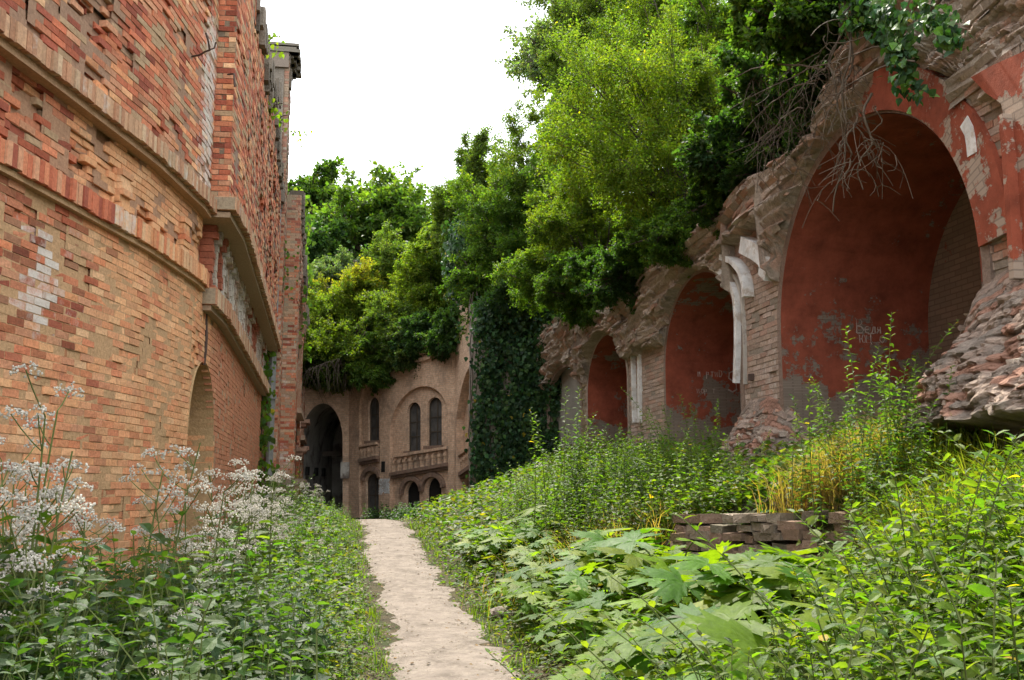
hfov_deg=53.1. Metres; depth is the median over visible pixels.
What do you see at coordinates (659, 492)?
bank bush
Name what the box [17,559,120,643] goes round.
nettle
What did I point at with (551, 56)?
bush
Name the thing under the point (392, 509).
shade weed
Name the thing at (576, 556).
hogweed
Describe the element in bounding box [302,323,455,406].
trailing vines
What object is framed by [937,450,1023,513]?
nettle
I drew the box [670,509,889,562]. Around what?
retaining wall
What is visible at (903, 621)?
nettle
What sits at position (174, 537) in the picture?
flowering weed
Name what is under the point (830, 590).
nettle
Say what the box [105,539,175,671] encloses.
nettle
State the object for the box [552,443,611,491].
bank bush
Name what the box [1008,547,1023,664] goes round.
nettle
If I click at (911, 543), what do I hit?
nettle
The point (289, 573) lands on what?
leafy weed
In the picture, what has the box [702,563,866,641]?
hogweed
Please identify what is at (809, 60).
undergrowth
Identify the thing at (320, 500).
flowering weed
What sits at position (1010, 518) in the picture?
nettle
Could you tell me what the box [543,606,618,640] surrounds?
hogweed
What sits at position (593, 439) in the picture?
bank bush
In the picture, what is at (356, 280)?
bush
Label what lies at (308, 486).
flowering weed
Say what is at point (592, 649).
hogweed
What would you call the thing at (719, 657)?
hogweed
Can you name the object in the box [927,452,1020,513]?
nettle
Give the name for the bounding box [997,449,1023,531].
nettle
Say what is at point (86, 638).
nettle
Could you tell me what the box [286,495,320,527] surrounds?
leafy weed
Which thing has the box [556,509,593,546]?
bank bush
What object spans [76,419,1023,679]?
ground cover
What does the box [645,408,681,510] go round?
goldenrod
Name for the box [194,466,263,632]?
flowering weed
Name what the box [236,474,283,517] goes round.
leafy weed
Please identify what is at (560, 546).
bank bush
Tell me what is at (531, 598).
hogweed
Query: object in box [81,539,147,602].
leafy weed
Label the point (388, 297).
bush
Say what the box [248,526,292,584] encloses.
leafy weed
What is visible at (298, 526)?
leafy weed
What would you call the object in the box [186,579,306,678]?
nettle
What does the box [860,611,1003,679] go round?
nettle
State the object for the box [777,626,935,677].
nettle
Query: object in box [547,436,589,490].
bank bush
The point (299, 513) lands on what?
leafy weed
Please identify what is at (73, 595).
nettle
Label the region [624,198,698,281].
bush
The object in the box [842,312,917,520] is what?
goldenrod
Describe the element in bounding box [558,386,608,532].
goldenrod
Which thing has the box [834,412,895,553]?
goldenrod
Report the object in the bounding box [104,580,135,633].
nettle
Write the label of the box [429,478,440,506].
lower window
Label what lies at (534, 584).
hogweed
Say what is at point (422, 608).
gravel
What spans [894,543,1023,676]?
nettle
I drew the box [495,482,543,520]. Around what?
bank bush
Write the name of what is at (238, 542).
leafy weed
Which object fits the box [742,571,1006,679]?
nettle
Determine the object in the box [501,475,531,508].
bank bush
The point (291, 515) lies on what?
flowering weed
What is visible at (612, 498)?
bank bush
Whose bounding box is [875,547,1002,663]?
nettle
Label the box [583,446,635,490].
bank bush
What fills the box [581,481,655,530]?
bank bush
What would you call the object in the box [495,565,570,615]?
hogweed
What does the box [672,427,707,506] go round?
goldenrod
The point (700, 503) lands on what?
bank bush
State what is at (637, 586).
hogweed
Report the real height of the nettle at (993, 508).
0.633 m
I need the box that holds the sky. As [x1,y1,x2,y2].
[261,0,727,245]
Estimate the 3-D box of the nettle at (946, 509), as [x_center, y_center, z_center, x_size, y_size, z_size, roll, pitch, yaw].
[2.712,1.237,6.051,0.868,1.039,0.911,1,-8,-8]
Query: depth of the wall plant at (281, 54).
20.72 m
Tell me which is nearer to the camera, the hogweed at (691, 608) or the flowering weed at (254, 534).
the hogweed at (691, 608)
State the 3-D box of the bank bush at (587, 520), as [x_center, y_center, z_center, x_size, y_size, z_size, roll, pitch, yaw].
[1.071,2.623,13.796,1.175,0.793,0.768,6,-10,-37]
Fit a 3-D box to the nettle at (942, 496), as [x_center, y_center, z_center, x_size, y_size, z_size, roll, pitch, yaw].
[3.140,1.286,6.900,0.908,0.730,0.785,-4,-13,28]
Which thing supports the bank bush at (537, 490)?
on the ground at (373, 588)
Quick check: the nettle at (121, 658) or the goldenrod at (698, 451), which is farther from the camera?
the goldenrod at (698, 451)
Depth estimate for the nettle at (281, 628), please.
7.29 m
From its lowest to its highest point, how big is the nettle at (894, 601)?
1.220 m
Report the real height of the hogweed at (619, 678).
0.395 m
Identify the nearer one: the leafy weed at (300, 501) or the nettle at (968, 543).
the nettle at (968, 543)
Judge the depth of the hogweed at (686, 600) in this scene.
8.31 m
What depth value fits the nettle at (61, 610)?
4.63 m
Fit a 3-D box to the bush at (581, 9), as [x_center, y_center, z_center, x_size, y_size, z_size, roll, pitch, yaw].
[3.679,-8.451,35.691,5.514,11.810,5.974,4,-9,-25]
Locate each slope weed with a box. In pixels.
[458,559,476,577]
[468,564,482,582]
[833,567,930,607]
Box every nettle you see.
[0,521,53,634]
[0,537,79,663]
[0,540,86,650]
[0,556,222,679]
[0,566,25,634]
[0,571,45,643]
[0,574,98,679]
[0,579,72,679]
[0,599,69,677]
[0,604,90,679]
[0,616,19,665]
[0,629,52,679]
[0,664,107,679]
[1,573,101,679]
[1,579,45,648]
[2,542,79,611]
[2,582,61,657]
[6,660,200,679]
[7,556,104,670]
[9,530,161,679]
[14,574,157,679]
[14,581,158,679]
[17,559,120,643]
[18,595,95,676]
[23,568,86,638]
[30,555,129,665]
[30,601,148,679]
[46,538,240,679]
[47,600,100,674]
[51,613,133,679]
[59,568,126,664]
[60,591,197,679]
[63,570,103,676]
[67,564,133,676]
[74,546,167,679]
[76,584,146,679]
[77,588,129,650]
[97,591,169,679]
[100,558,179,674]
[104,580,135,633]
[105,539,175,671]
[110,560,208,678]
[111,562,185,669]
[113,575,175,628]
[121,603,210,673]
[122,622,211,679]
[131,578,341,679]
[133,573,173,634]
[140,577,237,677]
[144,641,300,679]
[145,559,197,657]
[147,539,286,679]
[153,567,282,679]
[159,565,262,679]
[169,624,275,679]
[170,574,284,678]
[176,550,219,629]
[176,566,274,632]
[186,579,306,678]
[186,617,306,679]
[196,585,280,663]
[201,579,271,679]
[201,588,250,667]
[203,581,298,676]
[205,590,272,669]
[209,584,258,673]
[212,568,274,678]
[214,574,267,668]
[216,538,314,679]
[223,581,338,679]
[224,575,325,679]
[239,585,305,629]
[241,570,293,657]
[243,590,299,676]
[248,607,310,668]
[257,571,312,633]
[263,582,292,642]
[277,559,324,679]
[280,590,327,673]
[289,549,351,678]
[292,607,356,674]
[485,648,530,679]
[538,607,830,679]
[539,638,733,679]
[554,669,628,679]
[583,663,607,679]
[598,617,818,679]
[602,572,960,679]
[602,638,730,679]
[610,618,802,679]
[613,603,924,679]
[665,630,816,679]
[675,514,1023,679]
[678,602,903,679]
[738,581,1013,678]
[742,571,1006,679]
[746,593,952,679]
[750,608,1002,679]
[752,585,953,679]
[757,644,984,679]
[762,665,1023,679]
[765,655,942,679]
[767,619,817,677]
[776,632,859,672]
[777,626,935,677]
[785,509,1023,679]
[785,584,840,652]
[788,578,976,678]
[789,533,944,644]
[793,562,974,669]
[795,596,1023,679]
[799,626,914,679]
[800,588,874,676]
[805,544,1001,673]
[829,525,933,637]
[830,546,1004,677]
[834,567,905,645]
[835,508,1023,679]
[835,563,874,610]
[840,471,1022,656]
[843,497,974,618]
[844,509,1023,674]
[844,526,985,617]
[844,627,979,679]
[851,475,1021,671]
[852,516,1023,679]
[856,465,1011,618]
[859,548,882,589]
[860,549,1023,679]
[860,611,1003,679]
[862,523,902,580]
[868,547,1022,678]
[873,509,982,602]
[873,528,1011,638]
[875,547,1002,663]
[875,628,939,679]
[877,534,979,604]
[884,580,1020,677]
[886,498,1020,614]
[892,458,1019,637]
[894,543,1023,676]
[905,471,992,587]
[905,517,991,619]
[910,477,1002,523]
[920,590,992,679]
[921,511,1013,611]
[924,462,1019,578]
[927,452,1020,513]
[929,430,1023,661]
[932,474,1023,542]
[935,430,1023,597]
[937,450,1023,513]
[943,551,1023,679]
[943,562,1023,679]
[950,432,1023,671]
[953,485,1023,671]
[953,490,1023,625]
[953,507,1015,602]
[954,465,1023,607]
[955,656,1006,679]
[957,522,1023,628]
[958,479,1021,552]
[958,636,1023,679]
[965,476,1003,638]
[968,485,1021,530]
[969,514,1023,679]
[970,462,1003,539]
[985,509,1023,639]
[986,469,1023,507]
[989,465,1023,495]
[991,543,1023,677]
[993,440,1023,490]
[994,574,1023,679]
[995,451,1023,491]
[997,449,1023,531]
[1005,570,1021,621]
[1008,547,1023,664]
[1009,455,1021,479]
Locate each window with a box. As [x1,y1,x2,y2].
[364,398,379,443]
[368,473,378,518]
[403,403,420,452]
[408,482,419,508]
[423,397,442,448]
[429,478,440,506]
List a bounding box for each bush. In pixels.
[302,315,363,395]
[305,331,351,394]
[306,245,352,327]
[306,255,395,340]
[326,333,387,391]
[339,331,395,395]
[350,257,452,334]
[350,292,448,346]
[358,219,413,294]
[379,323,420,378]
[387,222,466,314]
[387,308,437,376]
[413,301,461,363]
[416,178,486,304]
[435,124,515,223]
[435,214,525,321]
[441,150,557,284]
[472,249,551,338]
[482,239,579,321]
[487,81,625,248]
[487,501,530,521]
[493,481,534,519]
[494,465,558,513]
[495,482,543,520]
[496,481,530,519]
[496,494,548,521]
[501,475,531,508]
[503,491,548,519]
[504,496,518,517]
[506,462,568,506]
[507,488,540,526]
[512,0,624,210]
[512,464,544,491]
[513,472,569,517]
[517,87,627,224]
[519,470,566,504]
[521,151,622,266]
[523,522,568,544]
[527,487,584,517]
[528,463,557,483]
[529,450,587,484]
[531,244,601,331]
[533,501,574,528]
[534,29,641,228]
[536,459,594,504]
[537,482,565,517]
[538,452,573,496]
[540,486,563,516]
[543,472,606,529]
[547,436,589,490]
[547,454,598,507]
[548,502,620,544]
[549,529,575,562]
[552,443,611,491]
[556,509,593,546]
[562,240,634,314]
[562,505,610,547]
[564,0,683,202]
[568,478,647,521]
[575,238,649,315]
[578,474,663,539]
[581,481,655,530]
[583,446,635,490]
[584,431,653,507]
[584,486,623,523]
[585,451,642,494]
[586,431,680,493]
[589,437,660,501]
[597,0,707,56]
[606,483,687,538]
[607,442,704,510]
[611,200,667,281]
[614,0,732,110]
[615,440,680,506]
[622,434,699,489]
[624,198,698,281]
[629,458,693,528]
[631,436,659,476]
[635,433,740,525]
[639,437,675,474]
[648,458,732,533]
[651,39,727,134]
[660,0,751,75]
[660,454,746,527]
[665,173,731,240]
[668,439,701,486]
[671,89,792,187]
[682,446,708,475]
[687,449,757,510]
[710,14,822,134]
[711,455,738,493]
[715,138,783,193]
[729,456,769,497]
[736,127,790,150]
[762,55,831,155]
[787,2,848,58]
[823,0,882,45]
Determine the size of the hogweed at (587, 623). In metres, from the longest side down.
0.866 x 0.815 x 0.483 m
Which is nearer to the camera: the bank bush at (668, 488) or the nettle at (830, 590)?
the nettle at (830, 590)
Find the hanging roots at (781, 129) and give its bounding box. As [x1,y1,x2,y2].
[729,50,842,206]
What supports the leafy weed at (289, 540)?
on the ground at (373, 588)
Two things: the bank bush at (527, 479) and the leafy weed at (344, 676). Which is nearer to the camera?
the leafy weed at (344, 676)
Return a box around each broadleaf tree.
[287,155,346,226]
[306,159,432,259]
[307,215,349,264]
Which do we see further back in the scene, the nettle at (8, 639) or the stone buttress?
the stone buttress
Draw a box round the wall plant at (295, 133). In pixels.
[289,127,312,147]
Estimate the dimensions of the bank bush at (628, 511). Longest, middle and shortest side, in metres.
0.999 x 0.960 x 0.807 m
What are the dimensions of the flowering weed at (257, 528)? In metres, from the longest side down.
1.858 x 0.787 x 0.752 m
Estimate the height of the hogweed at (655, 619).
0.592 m
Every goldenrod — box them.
[525,407,585,542]
[531,411,651,528]
[543,449,642,541]
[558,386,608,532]
[562,425,656,523]
[580,412,653,503]
[580,424,632,513]
[607,437,637,520]
[620,387,699,507]
[629,439,660,520]
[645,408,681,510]
[664,409,722,503]
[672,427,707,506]
[679,426,732,500]
[688,399,721,492]
[733,432,770,504]
[762,442,784,488]
[785,377,843,519]
[798,375,868,560]
[816,382,904,474]
[828,409,935,527]
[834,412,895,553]
[838,356,955,517]
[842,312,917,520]
[844,365,888,498]
[849,319,957,508]
[859,422,904,559]
[880,365,933,501]
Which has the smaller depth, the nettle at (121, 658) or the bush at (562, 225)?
the nettle at (121, 658)
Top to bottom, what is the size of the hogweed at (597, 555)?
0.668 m
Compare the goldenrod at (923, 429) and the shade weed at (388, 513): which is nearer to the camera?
the goldenrod at (923, 429)
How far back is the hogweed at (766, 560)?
6.71 m
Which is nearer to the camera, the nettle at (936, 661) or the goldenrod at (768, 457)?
the nettle at (936, 661)
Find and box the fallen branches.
[729,33,915,160]
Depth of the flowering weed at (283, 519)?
17.59 m
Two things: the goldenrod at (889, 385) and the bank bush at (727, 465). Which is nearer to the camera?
the goldenrod at (889, 385)
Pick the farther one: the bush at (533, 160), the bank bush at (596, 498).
the bush at (533, 160)
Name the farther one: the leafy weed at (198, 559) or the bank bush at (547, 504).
the bank bush at (547, 504)
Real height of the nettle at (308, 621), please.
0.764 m
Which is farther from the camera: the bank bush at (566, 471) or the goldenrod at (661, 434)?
the bank bush at (566, 471)
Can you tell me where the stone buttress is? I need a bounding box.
[468,303,555,487]
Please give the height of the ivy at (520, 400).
7.746 m
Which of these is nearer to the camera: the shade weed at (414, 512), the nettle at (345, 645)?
the nettle at (345, 645)
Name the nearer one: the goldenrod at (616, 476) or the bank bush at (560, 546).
the bank bush at (560, 546)
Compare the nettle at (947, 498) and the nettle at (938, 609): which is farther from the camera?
the nettle at (947, 498)
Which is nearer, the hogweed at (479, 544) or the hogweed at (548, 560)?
the hogweed at (548, 560)
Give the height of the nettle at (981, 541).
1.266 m
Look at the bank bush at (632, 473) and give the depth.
15.60 m
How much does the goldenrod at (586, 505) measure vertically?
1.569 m
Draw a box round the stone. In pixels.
[490,606,513,619]
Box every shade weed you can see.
[362,501,384,518]
[362,508,375,518]
[379,507,396,519]
[381,502,402,518]
[391,503,414,519]
[393,508,406,518]
[409,501,434,517]
[420,504,445,519]
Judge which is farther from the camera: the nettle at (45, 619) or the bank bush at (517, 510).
the bank bush at (517, 510)
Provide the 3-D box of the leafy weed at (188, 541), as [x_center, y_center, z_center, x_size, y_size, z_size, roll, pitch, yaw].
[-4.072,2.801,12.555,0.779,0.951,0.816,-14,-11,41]
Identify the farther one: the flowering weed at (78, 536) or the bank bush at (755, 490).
the bank bush at (755, 490)
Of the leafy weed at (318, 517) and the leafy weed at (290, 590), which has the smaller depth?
the leafy weed at (290, 590)
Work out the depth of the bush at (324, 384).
41.96 m
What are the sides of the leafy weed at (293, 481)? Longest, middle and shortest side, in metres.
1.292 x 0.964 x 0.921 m
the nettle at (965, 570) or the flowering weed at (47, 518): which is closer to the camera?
the nettle at (965, 570)
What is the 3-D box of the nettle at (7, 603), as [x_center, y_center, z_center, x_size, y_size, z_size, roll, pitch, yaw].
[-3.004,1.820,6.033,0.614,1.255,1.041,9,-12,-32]
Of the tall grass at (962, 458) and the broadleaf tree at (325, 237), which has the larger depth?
the broadleaf tree at (325, 237)
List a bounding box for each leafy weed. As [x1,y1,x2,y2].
[58,526,147,621]
[79,531,182,615]
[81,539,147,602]
[102,533,173,603]
[124,548,192,610]
[136,519,208,612]
[151,560,198,609]
[152,512,243,590]
[157,525,211,575]
[161,523,209,589]
[183,501,244,571]
[188,539,243,584]
[193,512,247,562]
[206,510,255,557]
[226,515,275,579]
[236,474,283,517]
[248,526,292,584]
[256,558,306,589]
[257,572,301,629]
[258,545,318,593]
[263,471,298,500]
[263,482,290,502]
[263,490,309,534]
[266,519,296,562]
[273,573,301,624]
[275,486,315,533]
[276,514,304,560]
[276,539,312,570]
[277,467,312,498]
[277,485,306,514]
[278,477,312,510]
[278,496,308,521]
[280,493,301,519]
[284,513,309,545]
[284,527,305,566]
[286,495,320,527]
[290,545,315,575]
[291,522,332,559]
[292,488,317,519]
[292,500,310,529]
[296,520,320,547]
[296,559,323,595]
[300,488,322,513]
[301,505,332,534]
[303,515,330,550]
[303,536,326,565]
[303,579,338,616]
[306,590,335,621]
[306,600,342,638]
[311,554,337,587]
[317,524,342,547]
[322,631,331,673]
[325,502,337,528]
[325,648,354,679]
[331,536,346,559]
[332,549,350,573]
[335,545,356,563]
[337,578,365,604]
[340,560,355,580]
[345,536,364,549]
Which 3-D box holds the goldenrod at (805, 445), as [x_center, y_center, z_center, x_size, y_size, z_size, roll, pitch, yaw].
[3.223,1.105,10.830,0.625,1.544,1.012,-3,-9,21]
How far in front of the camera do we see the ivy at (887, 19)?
10.79 m
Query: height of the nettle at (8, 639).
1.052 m
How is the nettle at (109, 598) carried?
on the ground at (373, 588)
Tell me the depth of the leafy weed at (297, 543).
15.35 m
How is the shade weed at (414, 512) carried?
on the ground at (373, 588)
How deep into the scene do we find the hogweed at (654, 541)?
11.65 m
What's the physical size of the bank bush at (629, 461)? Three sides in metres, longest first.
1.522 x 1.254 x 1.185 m
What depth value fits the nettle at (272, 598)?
7.24 m
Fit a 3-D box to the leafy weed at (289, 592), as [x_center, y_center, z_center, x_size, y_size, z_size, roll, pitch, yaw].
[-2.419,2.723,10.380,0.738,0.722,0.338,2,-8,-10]
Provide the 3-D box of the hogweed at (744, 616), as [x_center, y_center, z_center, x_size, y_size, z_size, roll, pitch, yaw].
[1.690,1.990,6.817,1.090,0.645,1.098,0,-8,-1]
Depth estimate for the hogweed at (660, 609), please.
7.61 m
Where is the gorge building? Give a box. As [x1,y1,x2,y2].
[262,305,469,518]
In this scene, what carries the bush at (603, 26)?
on the hill
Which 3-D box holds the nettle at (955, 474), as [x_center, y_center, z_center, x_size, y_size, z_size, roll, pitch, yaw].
[2.557,1.224,5.596,0.934,1.164,0.978,-3,-9,22]
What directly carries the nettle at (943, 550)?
on the ground at (373, 588)
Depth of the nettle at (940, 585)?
5.22 m
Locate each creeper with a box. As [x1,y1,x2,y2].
[257,458,282,496]
[259,350,276,456]
[282,240,298,302]
[291,186,317,283]
[298,275,319,362]
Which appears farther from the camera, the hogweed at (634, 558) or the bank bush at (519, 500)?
the bank bush at (519, 500)
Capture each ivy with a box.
[462,291,569,490]
[831,0,973,113]
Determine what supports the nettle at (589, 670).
on the ground at (373, 588)
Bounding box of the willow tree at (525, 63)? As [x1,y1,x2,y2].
[494,0,583,118]
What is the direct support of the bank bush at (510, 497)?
on the ground at (373, 588)
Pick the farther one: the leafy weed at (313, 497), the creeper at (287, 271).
the creeper at (287, 271)
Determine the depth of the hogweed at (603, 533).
11.51 m
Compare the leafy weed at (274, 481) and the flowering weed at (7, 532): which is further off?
the leafy weed at (274, 481)
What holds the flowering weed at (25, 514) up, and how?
on the ground at (373, 588)
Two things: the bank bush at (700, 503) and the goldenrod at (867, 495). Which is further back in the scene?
the bank bush at (700, 503)
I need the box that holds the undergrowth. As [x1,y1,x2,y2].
[309,28,919,356]
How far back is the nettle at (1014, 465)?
7.54 m
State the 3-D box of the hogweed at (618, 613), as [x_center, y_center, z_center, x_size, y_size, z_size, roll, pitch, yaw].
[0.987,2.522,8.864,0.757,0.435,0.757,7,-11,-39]
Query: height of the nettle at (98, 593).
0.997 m
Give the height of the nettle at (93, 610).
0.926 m
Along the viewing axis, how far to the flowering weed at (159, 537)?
6.86 m
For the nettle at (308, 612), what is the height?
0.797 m
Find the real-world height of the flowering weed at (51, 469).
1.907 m
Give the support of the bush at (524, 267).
on the hill
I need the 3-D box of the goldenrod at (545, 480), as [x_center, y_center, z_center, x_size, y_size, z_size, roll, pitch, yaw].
[1.101,2.085,15.293,1.712,2.076,1.181,-6,-10,34]
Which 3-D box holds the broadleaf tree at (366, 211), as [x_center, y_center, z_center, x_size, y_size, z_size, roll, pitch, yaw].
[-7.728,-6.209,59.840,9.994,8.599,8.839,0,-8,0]
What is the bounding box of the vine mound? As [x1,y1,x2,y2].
[436,193,489,344]
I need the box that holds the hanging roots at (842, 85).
[784,0,912,227]
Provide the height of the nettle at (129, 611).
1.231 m
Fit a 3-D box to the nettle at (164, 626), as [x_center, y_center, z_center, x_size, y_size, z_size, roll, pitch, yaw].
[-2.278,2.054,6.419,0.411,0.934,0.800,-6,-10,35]
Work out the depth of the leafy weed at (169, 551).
11.32 m
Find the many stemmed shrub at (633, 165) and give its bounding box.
[523,0,732,245]
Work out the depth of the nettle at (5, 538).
6.02 m
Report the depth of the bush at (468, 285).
34.75 m
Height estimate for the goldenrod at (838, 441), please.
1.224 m
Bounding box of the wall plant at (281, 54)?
[266,33,285,58]
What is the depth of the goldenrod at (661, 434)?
14.90 m
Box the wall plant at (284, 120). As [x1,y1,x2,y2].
[279,104,288,132]
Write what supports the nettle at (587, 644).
on the ground at (373, 588)
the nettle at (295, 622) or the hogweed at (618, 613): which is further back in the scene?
the hogweed at (618, 613)
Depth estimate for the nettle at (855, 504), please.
5.50 m
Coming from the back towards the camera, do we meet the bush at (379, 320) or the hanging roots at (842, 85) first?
the bush at (379, 320)
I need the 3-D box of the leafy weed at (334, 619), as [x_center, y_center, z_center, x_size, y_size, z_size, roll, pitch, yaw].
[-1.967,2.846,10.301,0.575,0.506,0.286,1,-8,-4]
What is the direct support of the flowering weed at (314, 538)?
on the ground at (373, 588)
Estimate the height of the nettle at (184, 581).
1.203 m
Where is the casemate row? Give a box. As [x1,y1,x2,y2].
[536,0,1023,476]
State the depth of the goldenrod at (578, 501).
14.61 m
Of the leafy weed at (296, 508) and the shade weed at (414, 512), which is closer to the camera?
the leafy weed at (296, 508)
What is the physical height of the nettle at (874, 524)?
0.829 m
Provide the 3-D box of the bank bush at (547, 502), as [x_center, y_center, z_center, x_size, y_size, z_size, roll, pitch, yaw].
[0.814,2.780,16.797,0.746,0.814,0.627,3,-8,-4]
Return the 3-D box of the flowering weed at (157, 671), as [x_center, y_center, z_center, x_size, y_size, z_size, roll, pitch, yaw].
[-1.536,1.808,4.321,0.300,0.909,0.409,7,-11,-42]
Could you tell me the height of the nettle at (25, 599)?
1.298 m
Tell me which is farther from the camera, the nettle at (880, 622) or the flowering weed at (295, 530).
the flowering weed at (295, 530)
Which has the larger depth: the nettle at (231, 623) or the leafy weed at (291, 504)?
the leafy weed at (291, 504)
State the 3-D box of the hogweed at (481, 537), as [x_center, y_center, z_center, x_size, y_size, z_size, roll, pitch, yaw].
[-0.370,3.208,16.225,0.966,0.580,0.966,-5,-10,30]
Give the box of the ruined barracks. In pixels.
[0,0,309,608]
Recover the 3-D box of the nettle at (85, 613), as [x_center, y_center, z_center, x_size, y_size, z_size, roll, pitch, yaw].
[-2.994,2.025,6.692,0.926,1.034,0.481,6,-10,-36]
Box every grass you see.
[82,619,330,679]
[461,406,950,620]
[837,407,1023,605]
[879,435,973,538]
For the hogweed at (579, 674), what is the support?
on the ground at (373, 588)
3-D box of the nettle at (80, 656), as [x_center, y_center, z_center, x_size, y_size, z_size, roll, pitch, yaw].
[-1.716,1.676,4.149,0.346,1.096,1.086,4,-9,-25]
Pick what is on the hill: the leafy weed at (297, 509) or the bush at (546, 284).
the bush at (546, 284)
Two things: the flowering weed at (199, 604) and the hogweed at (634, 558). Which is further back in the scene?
the hogweed at (634, 558)
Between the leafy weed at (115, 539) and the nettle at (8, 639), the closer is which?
the nettle at (8, 639)
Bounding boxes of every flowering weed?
[0,361,83,638]
[0,437,53,641]
[0,451,93,641]
[0,471,53,604]
[0,484,70,605]
[0,494,95,678]
[26,484,125,658]
[50,489,137,649]
[90,643,160,679]
[119,473,232,639]
[120,443,212,670]
[130,500,226,612]
[145,609,211,659]
[148,660,182,676]
[152,503,258,609]
[154,578,222,662]
[172,524,206,585]
[181,466,269,655]
[190,469,272,655]
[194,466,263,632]
[219,459,285,607]
[221,454,301,609]
[227,494,256,541]
[230,494,264,635]
[241,500,283,603]
[248,510,285,586]
[261,476,291,585]
[261,487,277,528]
[268,484,304,547]
[268,501,292,539]
[269,479,282,514]
[275,469,293,499]
[281,507,304,567]
[283,482,303,508]
[286,504,296,530]
[302,485,321,534]
[303,482,329,522]
[308,516,333,578]
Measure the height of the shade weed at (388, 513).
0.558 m
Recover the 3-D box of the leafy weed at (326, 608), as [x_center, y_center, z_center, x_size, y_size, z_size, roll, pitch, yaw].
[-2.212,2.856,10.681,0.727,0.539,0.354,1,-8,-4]
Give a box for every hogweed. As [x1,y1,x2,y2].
[453,526,487,557]
[455,535,498,554]
[457,541,503,563]
[462,525,510,554]
[469,525,515,554]
[480,532,537,566]
[481,582,523,606]
[489,521,525,533]
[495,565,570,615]
[499,583,567,626]
[500,526,542,545]
[500,568,564,593]
[501,516,520,526]
[502,518,532,526]
[503,543,555,575]
[507,535,572,569]
[510,538,570,566]
[512,519,572,537]
[513,535,576,571]
[514,504,588,541]
[514,601,582,642]
[524,560,568,587]
[526,509,594,542]
[530,546,574,562]
[540,599,615,644]
[541,605,616,659]
[542,528,652,572]
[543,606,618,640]
[549,654,621,679]
[552,562,645,614]
[552,632,612,671]
[556,535,667,575]
[559,527,657,584]
[559,579,640,605]
[562,528,674,575]
[566,604,635,644]
[567,528,665,573]
[569,542,615,575]
[569,590,648,631]
[569,661,624,679]
[571,646,665,676]
[576,634,621,675]
[577,539,664,562]
[577,600,666,635]
[580,609,645,620]
[583,543,704,598]
[589,530,714,611]
[590,625,657,668]
[591,598,772,674]
[600,662,651,679]
[605,614,642,654]
[614,651,703,679]
[621,567,739,627]
[623,565,718,621]
[624,549,689,567]
[624,555,659,599]
[625,602,689,632]
[630,625,678,667]
[638,545,697,564]
[638,600,699,615]
[638,602,810,660]
[638,615,777,667]
[642,599,913,679]
[658,575,696,604]
[660,540,827,596]
[667,557,709,571]
[683,548,820,623]
[688,559,866,618]
[696,561,851,598]
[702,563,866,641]
[703,551,874,629]
[707,643,854,672]
[708,586,874,617]
[709,541,828,583]
[709,558,871,648]
[720,598,822,642]
[761,614,838,654]
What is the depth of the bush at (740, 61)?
14.99 m
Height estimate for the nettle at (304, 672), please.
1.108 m
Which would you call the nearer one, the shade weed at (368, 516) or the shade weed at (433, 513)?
the shade weed at (433, 513)
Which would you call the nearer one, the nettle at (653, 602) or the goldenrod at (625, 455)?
the nettle at (653, 602)
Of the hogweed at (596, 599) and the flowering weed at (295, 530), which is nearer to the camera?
the hogweed at (596, 599)
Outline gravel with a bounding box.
[353,519,530,679]
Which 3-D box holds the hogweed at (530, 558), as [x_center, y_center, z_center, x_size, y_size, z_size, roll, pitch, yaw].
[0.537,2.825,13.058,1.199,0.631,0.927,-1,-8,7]
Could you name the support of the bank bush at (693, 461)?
on the ground at (373, 588)
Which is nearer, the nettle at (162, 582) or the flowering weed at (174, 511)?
the nettle at (162, 582)
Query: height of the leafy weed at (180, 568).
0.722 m
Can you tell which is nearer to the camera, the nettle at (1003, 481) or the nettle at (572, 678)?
the nettle at (572, 678)
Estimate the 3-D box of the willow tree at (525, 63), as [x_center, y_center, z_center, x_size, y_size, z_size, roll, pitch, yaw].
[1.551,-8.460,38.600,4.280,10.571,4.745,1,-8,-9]
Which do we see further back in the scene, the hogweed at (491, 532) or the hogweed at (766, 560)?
the hogweed at (491, 532)
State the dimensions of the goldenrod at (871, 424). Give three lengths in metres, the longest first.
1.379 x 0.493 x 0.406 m
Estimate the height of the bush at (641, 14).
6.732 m
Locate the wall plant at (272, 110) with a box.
[268,98,289,127]
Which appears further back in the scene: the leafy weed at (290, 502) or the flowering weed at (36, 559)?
the leafy weed at (290, 502)
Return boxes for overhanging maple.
[724,0,844,80]
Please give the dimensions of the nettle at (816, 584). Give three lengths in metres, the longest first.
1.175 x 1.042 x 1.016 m
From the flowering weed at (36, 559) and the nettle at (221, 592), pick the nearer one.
the flowering weed at (36, 559)
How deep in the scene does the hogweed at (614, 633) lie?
7.37 m
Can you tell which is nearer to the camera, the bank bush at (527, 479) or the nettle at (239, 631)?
the nettle at (239, 631)
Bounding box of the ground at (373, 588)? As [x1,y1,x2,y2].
[182,461,935,679]
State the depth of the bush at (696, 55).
20.11 m
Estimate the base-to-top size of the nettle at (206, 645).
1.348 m
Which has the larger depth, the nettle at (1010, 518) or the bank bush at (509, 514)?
the bank bush at (509, 514)
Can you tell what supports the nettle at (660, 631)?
on the ground at (373, 588)
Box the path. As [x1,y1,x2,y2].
[358,519,521,679]
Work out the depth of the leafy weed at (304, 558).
14.15 m
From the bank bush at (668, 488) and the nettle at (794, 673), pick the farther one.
the bank bush at (668, 488)
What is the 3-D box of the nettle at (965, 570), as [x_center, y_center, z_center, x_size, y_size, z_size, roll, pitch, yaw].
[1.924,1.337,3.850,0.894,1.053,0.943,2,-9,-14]
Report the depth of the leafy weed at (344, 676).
8.29 m
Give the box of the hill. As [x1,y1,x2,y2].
[312,64,945,336]
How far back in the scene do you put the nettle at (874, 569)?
6.32 m
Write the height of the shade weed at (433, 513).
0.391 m

